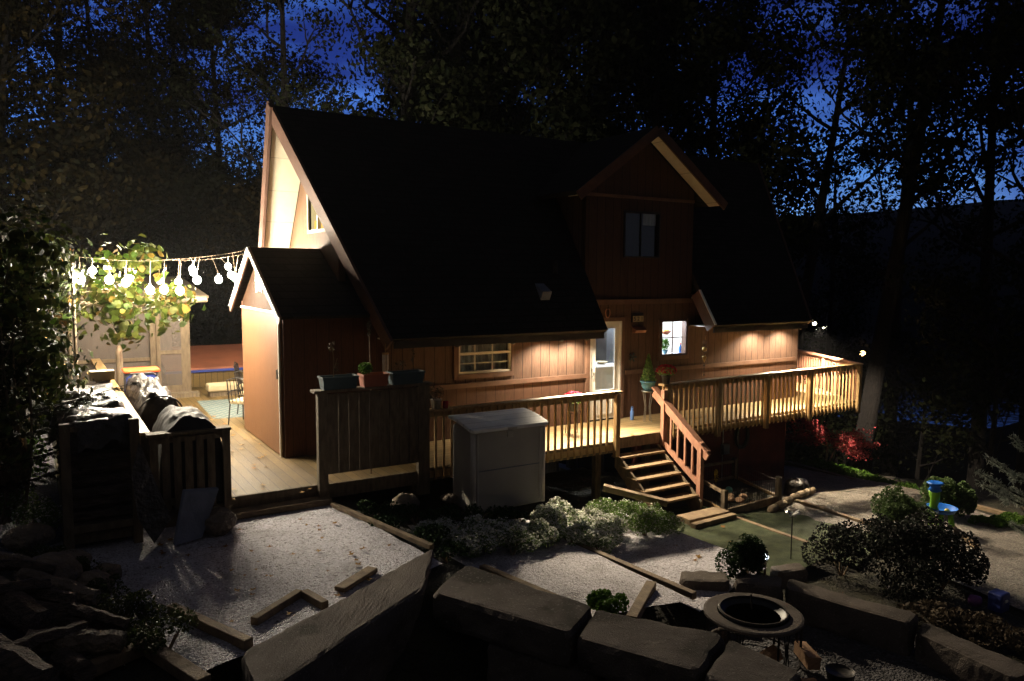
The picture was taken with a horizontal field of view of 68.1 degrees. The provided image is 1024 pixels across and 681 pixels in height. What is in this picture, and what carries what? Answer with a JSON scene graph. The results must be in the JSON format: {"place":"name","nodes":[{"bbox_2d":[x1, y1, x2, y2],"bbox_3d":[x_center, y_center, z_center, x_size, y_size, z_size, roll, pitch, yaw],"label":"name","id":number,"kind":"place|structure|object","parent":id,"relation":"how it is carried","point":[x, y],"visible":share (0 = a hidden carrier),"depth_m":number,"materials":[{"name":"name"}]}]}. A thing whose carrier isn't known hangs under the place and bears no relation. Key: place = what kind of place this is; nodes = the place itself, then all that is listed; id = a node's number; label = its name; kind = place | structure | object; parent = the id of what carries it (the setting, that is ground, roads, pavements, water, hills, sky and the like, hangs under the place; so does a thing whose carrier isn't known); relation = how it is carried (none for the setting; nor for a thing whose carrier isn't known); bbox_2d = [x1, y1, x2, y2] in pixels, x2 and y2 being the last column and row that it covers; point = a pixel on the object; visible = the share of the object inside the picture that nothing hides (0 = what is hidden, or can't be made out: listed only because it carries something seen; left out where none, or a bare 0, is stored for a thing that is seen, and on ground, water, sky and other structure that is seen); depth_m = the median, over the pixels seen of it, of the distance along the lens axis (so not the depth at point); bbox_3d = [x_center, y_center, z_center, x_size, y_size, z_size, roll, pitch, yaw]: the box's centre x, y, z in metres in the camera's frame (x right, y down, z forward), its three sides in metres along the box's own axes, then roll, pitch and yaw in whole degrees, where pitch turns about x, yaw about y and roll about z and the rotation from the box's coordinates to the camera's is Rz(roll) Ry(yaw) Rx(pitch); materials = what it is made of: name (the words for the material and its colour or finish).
{"place":"outdoors","nodes":[
{"label":"outdoors","id":0,"kind":"place"},
{"bbox_2d":[0,434,62,554],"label":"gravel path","id":1,"kind":"structure","parent":0,"point":[50,489],"depth_m":10.71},
{"bbox_2d":[0,480,62,527],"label":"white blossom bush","id":2,"kind":"object","parent":1,"relation":"on","point":[46,517],"visible":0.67,"depth_m":8.77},
{"bbox_2d":[32,505,441,670],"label":"gravel patio","id":3,"kind":"structure","parent":0,"point":[202,578],"depth_m":8.26,"materials":[{"name":"gravel"}]},
{"bbox_2d":[56,380,143,549],"bbox_3d":[-5.804,1.499,10.480,0.831,1.490,4.280,-3,6,-32],"label":"firewood rack","id":4,"kind":"object","parent":3,"relation":"on","point":[97,499],"visible":0.71,"depth_m":8.82,"materials":[{"name":"wood"}]},
{"bbox_2d":[48,392,124,442],"bbox_3d":[-5.588,1.012,10.026,0.953,0.543,1.116,-3,6,-32],"label":"tarp","id":5,"kind":"object","parent":4,"relation":"on","point":[113,401],"visible":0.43,"depth_m":9.80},
{"bbox_2d":[57,407,132,455],"bbox_3d":[-4.974,1.036,9.111,0.831,0.421,1.116,-3,6,-32],"label":"tarp","id":6,"kind":"object","parent":4,"relation":"on","point":[96,428],"visible":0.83,"depth_m":8.76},
{"bbox_2d":[131,442,171,542],"bbox_3d":[-4.202,1.761,8.833,0.388,1.180,0.169,1,5,2],"label":"tarp","id":7,"kind":"object","parent":4,"relation":"hanging from","point":[154,517],"visible":1,"depth_m":8.84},
{"bbox_2d":[90,633,163,676],"bbox_3d":[-3.209,2.591,6.218,0.120,0.100,0.698,4,6,33],"label":"landscape timber","id":8,"kind":"object","parent":3,"relation":"on","point":[106,662],"visible":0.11,"depth_m":6.14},
{"bbox_2d":[25,628,126,656],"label":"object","id":9,"kind":"object","parent":8,"relation":"on","point":[93,641],"visible":0.71,"depth_m":6.09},
{"bbox_2d":[12,620,87,649],"bbox_3d":[-3.683,2.352,5.983,0.142,0.176,0.647,4,6,33],"label":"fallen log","id":10,"kind":"object","parent":9,"relation":"on","point":[32,641],"visible":0.73,"depth_m":5.97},
{"bbox_2d":[145,425,231,527],"bbox_3d":[-4.072,1.729,9.571,1.000,1.215,0.180,-3,6,-32],"label":"picket railing","id":11,"kind":"object","parent":3,"relation":"on","point":[164,439],"visible":0.67,"depth_m":9.51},
{"bbox_2d":[173,487,218,545],"bbox_3d":[-3.798,2.064,9.067,0.217,0.574,0.625,4,6,38],"label":"leaning slab","id":12,"kind":"object","parent":3,"relation":"on","point":[196,507],"depth_m":9.04,"materials":[{"name":"stone"}]},
{"bbox_2d":[167,603,252,650],"bbox_3d":[-2.712,2.545,6.771,1.174,0.090,0.090,4,6,35],"label":"landscape timber","id":13,"kind":"object","parent":3,"relation":"on","point":[228,634],"visible":0.77,"depth_m":6.62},
{"bbox_2d":[204,506,236,536],"bbox_3d":[-3.603,2.237,9.302,0.459,0.372,0.431,-3,6,-32],"label":"boulder","id":14,"kind":"object","parent":3,"relation":"on","point":[220,521],"visible":0.76,"depth_m":9.16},
{"bbox_2d":[331,502,433,549],"bbox_3d":[-1.690,2.322,9.592,0.070,0.060,2.199,-4,7,-44],"label":"landscape timber","id":15,"kind":"object","parent":3,"relation":"on","point":[391,529],"visible":1,"depth_m":9.45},
{"bbox_2d":[0,199,1023,680],"bbox_3d":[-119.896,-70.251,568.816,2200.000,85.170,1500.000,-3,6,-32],"label":"ground","id":16,"kind":"structure","parent":0,"point":[432,651],"depth_m":13.55,"materials":[{"name":"soil"}]},
{"bbox_2d":[1,523,55,552],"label":"boulder","id":17,"kind":"object","parent":16,"relation":"on","point":[28,537],"visible":0.89,"depth_m":8.25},
{"bbox_2d":[0,633,59,680],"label":"rock","id":18,"kind":"object","parent":16,"relation":"on","point":[19,663],"visible":1,"depth_m":5.55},
{"bbox_2d":[12,552,82,579],"bbox_3d":[-4.460,2.267,7.263,0.599,0.413,0.519,1,5,2],"label":"boulder","id":19,"kind":"object","parent":16,"relation":"on","point":[69,566],"visible":0.34,"depth_m":7.24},
{"bbox_2d":[14,568,100,604],"bbox_3d":[-4.120,2.235,6.894,0.811,0.272,0.184,2,5,13],"label":"boulder","id":20,"kind":"object","parent":19,"relation":"on","point":[86,595],"visible":0.66,"depth_m":6.84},
{"bbox_2d":[0,178,96,524],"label":"tall shrub","id":21,"kind":"object","parent":16,"relation":"on","point":[25,349],"visible":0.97,"depth_m":8.78,"materials":[{"name":"plant"}]},
{"bbox_2d":[0,205,105,439],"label":"tall shrub","id":22,"kind":"object","parent":16,"relation":"on","point":[76,274],"visible":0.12,"depth_m":12.06,"materials":[{"name":"green plant"}]},
{"bbox_2d":[0,600,116,629],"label":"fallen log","id":23,"kind":"object","parent":16,"relation":"on","point":[63,619],"visible":0.21,"depth_m":6.40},
{"bbox_2d":[0,575,55,635],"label":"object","id":24,"kind":"object","parent":23,"relation":"on","point":[22,612],"visible":0.85,"depth_m":6.23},
{"bbox_2d":[0,0,120,221],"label":"tree","id":25,"kind":"object","parent":16,"relation":"on","point":[28,57],"visible":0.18,"depth_m":24.78,"materials":[{"name":"green plant"}]},
{"bbox_2d":[0,381,145,491],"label":"fir branch","id":26,"kind":"object","parent":16,"relation":"on","point":[50,414],"visible":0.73,"depth_m":8.84,"materials":[{"name":"green plant"}]},
{"bbox_2d":[0,0,181,274],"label":"tree","id":27,"kind":"object","parent":16,"relation":"on","point":[67,187],"visible":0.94,"depth_m":20.64,"materials":[{"name":"green plant"}]},
{"bbox_2d":[14,543,198,655],"bbox_3d":[-3.988,2.386,7.256,3.192,0.370,0.651,4,6,39],"label":"ground ivy","id":28,"kind":"object","parent":16,"relation":"on","point":[130,604],"visible":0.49,"depth_m":6.71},
{"bbox_2d":[1,0,252,249],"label":"tree","id":29,"kind":"object","parent":16,"relation":"on","point":[91,37],"visible":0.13,"depth_m":27.86,"materials":[{"name":"green plant"}]},
{"bbox_2d":[9,0,245,284],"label":"tree","id":30,"kind":"object","parent":16,"relation":"on","point":[87,14],"visible":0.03,"depth_m":35.37,"materials":[{"name":"green plant"}]},
{"bbox_2d":[7,76,258,346],"bbox_3d":[-14.410,-2.833,25.758,11.215,12.787,9.195,-3,6,-32],"label":"tree","id":31,"kind":"object","parent":16,"relation":"on","point":[220,176],"visible":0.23,"depth_m":25.94,"materials":[{"name":"green plant"}]},
{"bbox_2d":[67,298,206,383],"bbox_3d":[-7.313,0.492,14.860,2.681,2.605,0.110,-4,7,-40],"label":"vine trellis","id":32,"kind":"object","parent":16,"relation":"on","point":[199,300],"visible":0.25,"depth_m":14.22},
{"bbox_2d":[45,233,205,351],"bbox_3d":[-7.090,-0.900,14.140,1.962,2.159,3.457,4,6,38],"label":"climbing vine","id":33,"kind":"object","parent":32,"relation":"attached to","point":[120,301],"visible":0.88,"depth_m":13.80,"materials":[{"name":"plant"}]},
{"bbox_2d":[47,119,261,344],"bbox_3d":[-11.118,-1.697,28.436,10.772,12.052,9.405,1,5,8],"label":"tree","id":34,"kind":"object","parent":16,"relation":"on","point":[228,222],"visible":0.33,"depth_m":25.45,"materials":[{"name":"green plant"}]},
{"bbox_2d":[6,0,303,342],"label":"tree","id":35,"kind":"object","parent":16,"relation":"on","point":[127,23],"visible":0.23,"depth_m":28.94,"materials":[{"name":"green plant"}]},
{"bbox_2d":[144,642,210,680],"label":"landscape timber","id":36,"kind":"object","parent":16,"relation":"on","point":[174,664],"visible":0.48,"depth_m":6.06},
{"bbox_2d":[53,0,313,340],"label":"tree","id":37,"kind":"object","parent":16,"relation":"on","point":[247,111],"visible":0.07,"depth_m":38.85,"materials":[{"name":"green plant"}]},
{"bbox_2d":[141,151,260,346],"bbox_3d":[-10.167,-1.186,28.549,7.412,11.452,7.930,4,6,34],"label":"tree","id":38,"kind":"object","parent":16,"relation":"on","point":[196,307],"visible":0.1,"depth_m":26.40,"materials":[{"name":"green plant"}]},
{"bbox_2d":[161,344,242,386],"bbox_3d":[-7.634,0.775,20.962,3.880,1.160,2.200,-3,6,-32],"label":"spa tub","id":39,"kind":"object","parent":16,"relation":"on","point":[211,363],"visible":0.29,"depth_m":19.87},
{"bbox_2d":[96,0,349,337],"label":"tree","id":40,"kind":"object","parent":16,"relation":"on","point":[218,9],"visible":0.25,"depth_m":28.79,"materials":[{"name":"green plant"}]},
{"bbox_2d":[147,0,354,458],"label":"tree","id":41,"kind":"object","parent":16,"relation":"on","point":[281,99],"visible":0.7,"depth_m":23.75,"materials":[{"name":"green plant"}]},
{"bbox_2d":[241,550,432,680],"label":"stone block","id":42,"kind":"structure","parent":16,"relation":"on","point":[363,634],"depth_m":6.81,"materials":[{"name":"stone"}]},
{"bbox_2d":[246,0,498,129],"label":"tree","id":43,"kind":"object","parent":16,"relation":"on","point":[409,79],"visible":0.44,"depth_m":22.79,"materials":[{"name":"green plant"}]},
{"bbox_2d":[353,0,523,128],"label":"tree","id":44,"kind":"object","parent":16,"relation":"on","point":[403,20],"visible":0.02,"depth_m":31.35,"materials":[{"name":"green plant"}]},
{"bbox_2d":[355,499,528,562],"bbox_3d":[-0.712,2.462,10.098,2.384,0.524,2.290,-3,6,-32],"label":"ground ivy","id":45,"kind":"object","parent":16,"relation":"on","point":[388,514],"visible":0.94,"depth_m":10.15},
{"bbox_2d":[301,0,593,138],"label":"tree","id":46,"kind":"object","parent":16,"relation":"on","point":[485,70],"visible":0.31,"depth_m":22.51,"materials":[{"name":"green plant"}]},
{"bbox_2d":[409,514,558,557],"bbox_3d":[-0.337,2.620,9.955,2.032,0.559,1.322,0,5,-8],"label":"flowering groundcover","id":47,"kind":"object","parent":16,"relation":"on","point":[477,533],"visible":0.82,"depth_m":9.86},
{"bbox_2d":[448,408,547,512],"bbox_3d":[-0.189,1.793,11.403,1.340,1.355,0.765,-3,6,-32],"label":"storage box","id":48,"kind":"object","parent":16,"relation":"on","point":[498,457],"visible":0.95,"depth_m":11.16,"materials":[{"name":"plastic"}]},
{"bbox_2d":[176,382,854,519],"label":"wooden deck","id":49,"kind":"structure","parent":16,"relation":"on","point":[286,481],"depth_m":11.78,"materials":[{"name":"wood"}]},
{"bbox_2d":[53,276,208,391],"bbox_3d":[-9.632,-0.166,18.743,3.350,2.800,4.100,-3,6,-32],"label":"screened gazebo","id":50,"kind":"object","parent":49,"relation":"on","point":[149,350],"visible":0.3,"depth_m":19.59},
{"bbox_2d":[125,373,179,466],"bbox_3d":[-5.745,1.195,12.072,0.659,1.316,2.320,-3,6,-32],"label":"covered grill","id":51,"kind":"object","parent":49,"relation":"on","point":[150,410],"visible":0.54,"depth_m":11.17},
{"bbox_2d":[152,405,223,507],"bbox_3d":[-4.295,1.465,9.987,0.779,1.164,1.020,-3,6,-32],"label":"covered grill","id":52,"kind":"object","parent":49,"relation":"on","point":[171,418],"visible":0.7,"depth_m":9.62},
{"bbox_2d":[228,247,383,457],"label":"garden shed","id":53,"kind":"structure","parent":49,"relation":"on","point":[302,308],"depth_m":12.39,"materials":[{"name":"wood"}]},
{"bbox_2d":[240,306,283,456],"bbox_3d":[-4.336,0.599,13.073,0.065,2.305,2.599,-3,6,-32],"label":"shed door","id":54,"kind":"structure","parent":53,"relation":"in","point":[261,331],"depth_m":12.89,"materials":[{"name":"wood"}]},
{"bbox_2d":[310,381,432,497],"bbox_3d":[-1.984,1.488,10.915,1.780,1.685,0.190,-3,6,-32],"label":"privacy fence","id":55,"kind":"object","parent":49,"relation":"on","point":[362,430],"visible":0.99,"depth_m":10.82,"materials":[{"name":"wood"}]},
{"bbox_2d":[430,390,622,479],"bbox_3d":[0.299,1.541,12.440,3.820,1.160,0.185,-3,6,-32],"label":"deck railing","id":56,"kind":"object","parent":49,"relation":"attached to","point":[534,403],"visible":0.73,"depth_m":12.72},
{"bbox_2d":[658,363,863,443],"bbox_3d":[5.508,1.253,16.066,6.530,1.160,0.185,-3,6,-34],"label":"deck railing","id":57,"kind":"object","parent":49,"relation":"on","point":[766,419],"visible":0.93,"depth_m":15.87,"materials":[{"name":"wood"}]},
{"bbox_2d":[797,349,858,403],"bbox_3d":[8.041,0.932,19.541,0.140,1.100,3.400,0,5,-4],"label":"deck railing","id":58,"kind":"object","parent":49,"relation":"attached to","point":[824,360],"visible":0.44,"depth_m":19.48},
{"bbox_2d":[420,0,649,141],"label":"tree","id":59,"kind":"object","parent":16,"relation":"on","point":[526,125],"visible":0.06,"depth_m":24.78,"materials":[{"name":"green plant"}]},
{"bbox_2d":[258,100,816,483],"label":"frame house","id":60,"kind":"structure","parent":16,"relation":"on","point":[479,266],"depth_m":14.76,"materials":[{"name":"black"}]},
{"bbox_2d":[453,343,513,379],"bbox_3d":[-0.510,0.263,13.771,1.250,0.820,0.091,-3,6,-32],"label":"window","id":61,"kind":"structure","parent":60,"relation":"in","point":[457,375],"depth_m":13.74,"materials":[{"name":"beige wood"}]},
{"bbox_2d":[590,321,621,419],"bbox_3d":[1.874,0.602,15.272,0.806,1.970,0.115,-3,6,-32],"label":"storm door","id":62,"kind":"structure","parent":60,"relation":"in","point":[617,325],"depth_m":15.37,"materials":[{"name":"white metal"}]},
{"bbox_2d":[487,642,604,680],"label":"stone block","id":63,"kind":"structure","parent":16,"relation":"on","point":[505,664],"depth_m":7.00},
{"bbox_2d":[433,566,591,666],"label":"stone block","id":64,"kind":"structure","parent":63,"relation":"on","point":[516,616],"depth_m":7.21,"materials":[{"name":"stone"}]},
{"bbox_2d":[577,610,724,680],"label":"stone block","id":65,"kind":"structure","parent":63,"relation":"on","point":[614,647],"depth_m":6.54,"materials":[{"name":"stone"}]},
{"bbox_2d":[530,496,628,553],"bbox_3d":[1.028,2.712,11.402,1.513,0.748,1.980,0,5,-1],"label":"flowering groundcover","id":66,"kind":"object","parent":16,"relation":"on","point":[589,527],"visible":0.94,"depth_m":11.02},
{"bbox_2d":[355,0,812,473],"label":"tree","id":67,"kind":"object","parent":16,"relation":"on","point":[605,65],"visible":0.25,"depth_m":22.35,"materials":[{"name":"green plant"}]},
{"bbox_2d":[419,0,764,471],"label":"tree","id":68,"kind":"object","parent":16,"relation":"on","point":[647,108],"visible":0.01,"depth_m":26.62,"materials":[{"name":"green plant"}]},
{"bbox_2d":[565,538,696,599],"bbox_3d":[1.475,2.947,9.908,0.090,0.110,2.263,-4,6,-38],"label":"landscape timber","id":69,"kind":"object","parent":16,"relation":"on","point":[681,589],"visible":0.68,"depth_m":9.55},
{"bbox_2d":[585,497,684,536],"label":"flowering groundcover","id":70,"kind":"object","parent":16,"relation":"on","point":[645,519],"visible":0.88,"depth_m":11.78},
{"bbox_2d":[495,0,844,293],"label":"tree","id":71,"kind":"object","parent":16,"relation":"on","point":[697,82],"visible":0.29,"depth_m":23.95,"materials":[{"name":"green plant"}]},
{"bbox_2d":[679,570,729,591],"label":"stone block","id":72,"kind":"structure","parent":16,"relation":"on","point":[707,581],"depth_m":9.50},
{"bbox_2d":[677,458,781,512],"bbox_3d":[4.280,2.852,14.897,2.090,0.545,1.640,-3,6,-32],"label":"fenced garden bed","id":73,"kind":"object","parent":16,"relation":"on","point":[758,497],"visible":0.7,"depth_m":14.72,"materials":[{"name":"wood"}]},
{"bbox_2d":[606,0,873,291],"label":"tree","id":74,"kind":"object","parent":16,"relation":"on","point":[766,107],"visible":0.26,"depth_m":24.95,"materials":[{"name":"green plant"}]},
{"bbox_2d":[714,532,768,579],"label":"round shrub","id":75,"kind":"object","parent":16,"relation":"on","point":[748,554],"visible":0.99,"depth_m":9.77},
{"bbox_2d":[662,506,828,575],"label":"turf","id":76,"kind":"structure","parent":16,"relation":"on","point":[778,546],"depth_m":12.06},
{"bbox_2d":[612,444,729,525],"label":"staircase","id":77,"kind":"structure","parent":76,"relation":"on","point":[688,495],"depth_m":13.46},
{"bbox_2d":[652,386,710,505],"bbox_3d":[3.065,1.913,13.876,0.130,1.980,1.494,-3,6,-32],"label":"stair railing","id":78,"kind":"object","parent":77,"relation":"attached to","point":[683,425],"visible":0.96,"depth_m":13.77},
{"bbox_2d":[615,0,891,269],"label":"tree","id":79,"kind":"object","parent":16,"relation":"on","point":[750,2],"visible":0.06,"depth_m":35.33,"materials":[{"name":"green plant"}]},
{"bbox_2d":[735,505,875,565],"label":"turf","id":80,"kind":"structure","parent":16,"relation":"on","point":[804,526],"depth_m":13.48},
{"bbox_2d":[673,0,980,465],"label":"tree","id":81,"kind":"object","parent":16,"relation":"on","point":[820,206],"visible":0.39,"depth_m":24.79,"materials":[{"name":"green plant"}]},
{"bbox_2d":[792,298,867,447],"bbox_3d":[15.276,3.971,39.665,5.967,13.152,5.371,2,5,18],"label":"tree","id":82,"kind":"object","parent":16,"relation":"on","point":[808,331],"visible":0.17,"depth_m":38.96,"materials":[{"name":"green plant"}]},
{"bbox_2d":[706,601,954,680],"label":"gravel hollow","id":83,"kind":"object","parent":16,"relation":"on","point":[864,662],"visible":0.2,"depth_m":8.39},
{"bbox_2d":[703,593,804,670],"bbox_3d":[2.628,3.173,8.290,1.050,0.691,1.050,-3,6,-32],"label":"fire table","id":84,"kind":"object","parent":83,"relation":"on","point":[755,615],"visible":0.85,"depth_m":8.21,"materials":[{"name":"stone"}]},
{"bbox_2d":[733,573,782,600],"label":"stone block","id":85,"kind":"structure","parent":83,"relation":"on","point":[769,586],"depth_m":9.44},
{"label":"stone block","id":86,"kind":"object","parent":83,"relation":"on","visible":0},
{"bbox_2d":[705,641,801,680],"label":"stone block","id":87,"kind":"structure","parent":86,"relation":"on","point":[735,661],"depth_m":6.20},
{"bbox_2d":[786,412,887,468],"bbox_3d":[8.684,2.631,21.140,3.373,1.946,1.400,0,5,1],"label":"japanese maple","id":88,"kind":"object","parent":16,"relation":"on","point":[845,443],"visible":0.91,"depth_m":21.08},
{"bbox_2d":[772,134,929,468],"bbox_3d":[12.625,-0.145,31.103,7.853,16.591,8.154,0,5,-3],"label":"tree","id":89,"kind":"object","parent":16,"relation":"on","point":[832,290],"visible":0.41,"depth_m":30.29,"materials":[{"name":"green plant"}]},
{"bbox_2d":[785,579,917,655],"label":"stone block","id":90,"kind":"structure","parent":16,"relation":"on","point":[889,628],"depth_m":8.82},
{"bbox_2d":[785,350,918,474],"bbox_3d":[11.503,3.354,27.066,6.091,6.284,5.347,1,5,10],"label":"bush","id":91,"kind":"object","parent":16,"relation":"on","point":[849,417],"visible":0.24,"depth_m":26.38,"materials":[{"name":"red plant"}]},
{"bbox_2d":[803,250,901,460],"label":"tree","id":92,"kind":"object","parent":16,"relation":"on","point":[839,317],"visible":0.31,"depth_m":40.40,"materials":[{"name":"green plant"}]},
{"bbox_2d":[801,457,920,489],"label":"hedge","id":93,"kind":"object","parent":16,"relation":"on","point":[844,469],"visible":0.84,"depth_m":19.63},
{"bbox_2d":[750,465,1023,540],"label":"gravel yard","id":94,"kind":"structure","parent":16,"relation":"on","point":[848,496],"depth_m":15.49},
{"bbox_2d":[919,476,977,516],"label":"broom shrub","id":95,"kind":"object","parent":94,"relation":"on","point":[962,497],"visible":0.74,"depth_m":14.61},
{"bbox_2d":[801,506,989,602],"bbox_3d":[5.693,3.003,10.991,2.649,1.103,1.884,-3,6,-32],"label":"shrub","id":96,"kind":"object","parent":16,"relation":"on","point":[920,555],"visible":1,"depth_m":10.81,"materials":[{"name":"plant"}]},
{"bbox_2d":[773,0,1023,476],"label":"tree","id":97,"kind":"object","parent":16,"relation":"on","point":[966,239],"visible":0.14,"depth_m":26.82,"materials":[{"name":"green plant"}]},
{"bbox_2d":[870,484,929,526],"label":"feathery shrub","id":98,"kind":"object","parent":16,"relation":"on","point":[902,506],"visible":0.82,"depth_m":13.52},
{"bbox_2d":[777,0,1023,472],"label":"tree","id":99,"kind":"object","parent":16,"relation":"on","point":[870,401],"visible":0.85,"depth_m":21.16,"materials":[{"name":"green plant"}]},
{"bbox_2d":[810,0,1023,489],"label":"tree","id":100,"kind":"object","parent":16,"relation":"on","point":[978,461],"visible":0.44,"depth_m":22.55,"materials":[{"name":"green plant"}]},
{"bbox_2d":[827,0,1023,497],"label":"tree","id":101,"kind":"object","parent":16,"relation":"on","point":[1015,114],"visible":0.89,"depth_m":20.15,"materials":[{"name":"green plant"}]},
{"bbox_2d":[833,315,1020,479],"bbox_3d":[12.998,2.192,24.096,5.183,6.665,5.772,2,5,19],"label":"bush","id":102,"kind":"object","parent":16,"relation":"on","point":[893,346],"visible":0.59,"depth_m":23.82,"materials":[{"name":"green plant"}]},
{"bbox_2d":[896,598,1023,663],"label":"groundcover","id":103,"kind":"object","parent":16,"relation":"on","point":[952,620],"visible":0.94,"depth_m":9.06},
{"bbox_2d":[904,531,1023,609],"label":"gravel yard","id":104,"kind":"structure","parent":16,"relation":"on","point":[1004,553],"depth_m":11.70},
{"bbox_2d":[915,623,1023,680],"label":"stone block","id":105,"kind":"structure","parent":16,"relation":"on","point":[945,653],"depth_m":7.94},
{"bbox_2d":[974,433,1023,535],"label":"spruce","id":106,"kind":"object","parent":16,"relation":"on","point":[1013,475],"visible":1,"depth_m":9.14,"materials":[{"name":"green plant"}]},
{"bbox_2d":[6,0,1023,215],"label":"sky","id":107,"kind":"structure","parent":0,"point":[292,26],"materials":[{"name":"blue"}]},
{"bbox_2d":[408,518,691,616],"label":"gravel terrace","id":108,"kind":"structure","parent":0,"point":[562,567],"depth_m":9.37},
{"bbox_2d":[585,588,629,613],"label":"round shrub","id":109,"kind":"object","parent":108,"relation":"on","point":[601,600],"visible":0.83,"depth_m":7.99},
{"bbox_2d":[593,511,766,611],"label":"gravel terrace","id":110,"kind":"structure","parent":0,"point":[662,554],"depth_m":10.74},
{"bbox_2d":[837,387,1019,427],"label":"lake","id":111,"kind":"structure","parent":0,"point":[1012,418],"depth_m":127.27,"materials":[{"name":"blue liquid"}]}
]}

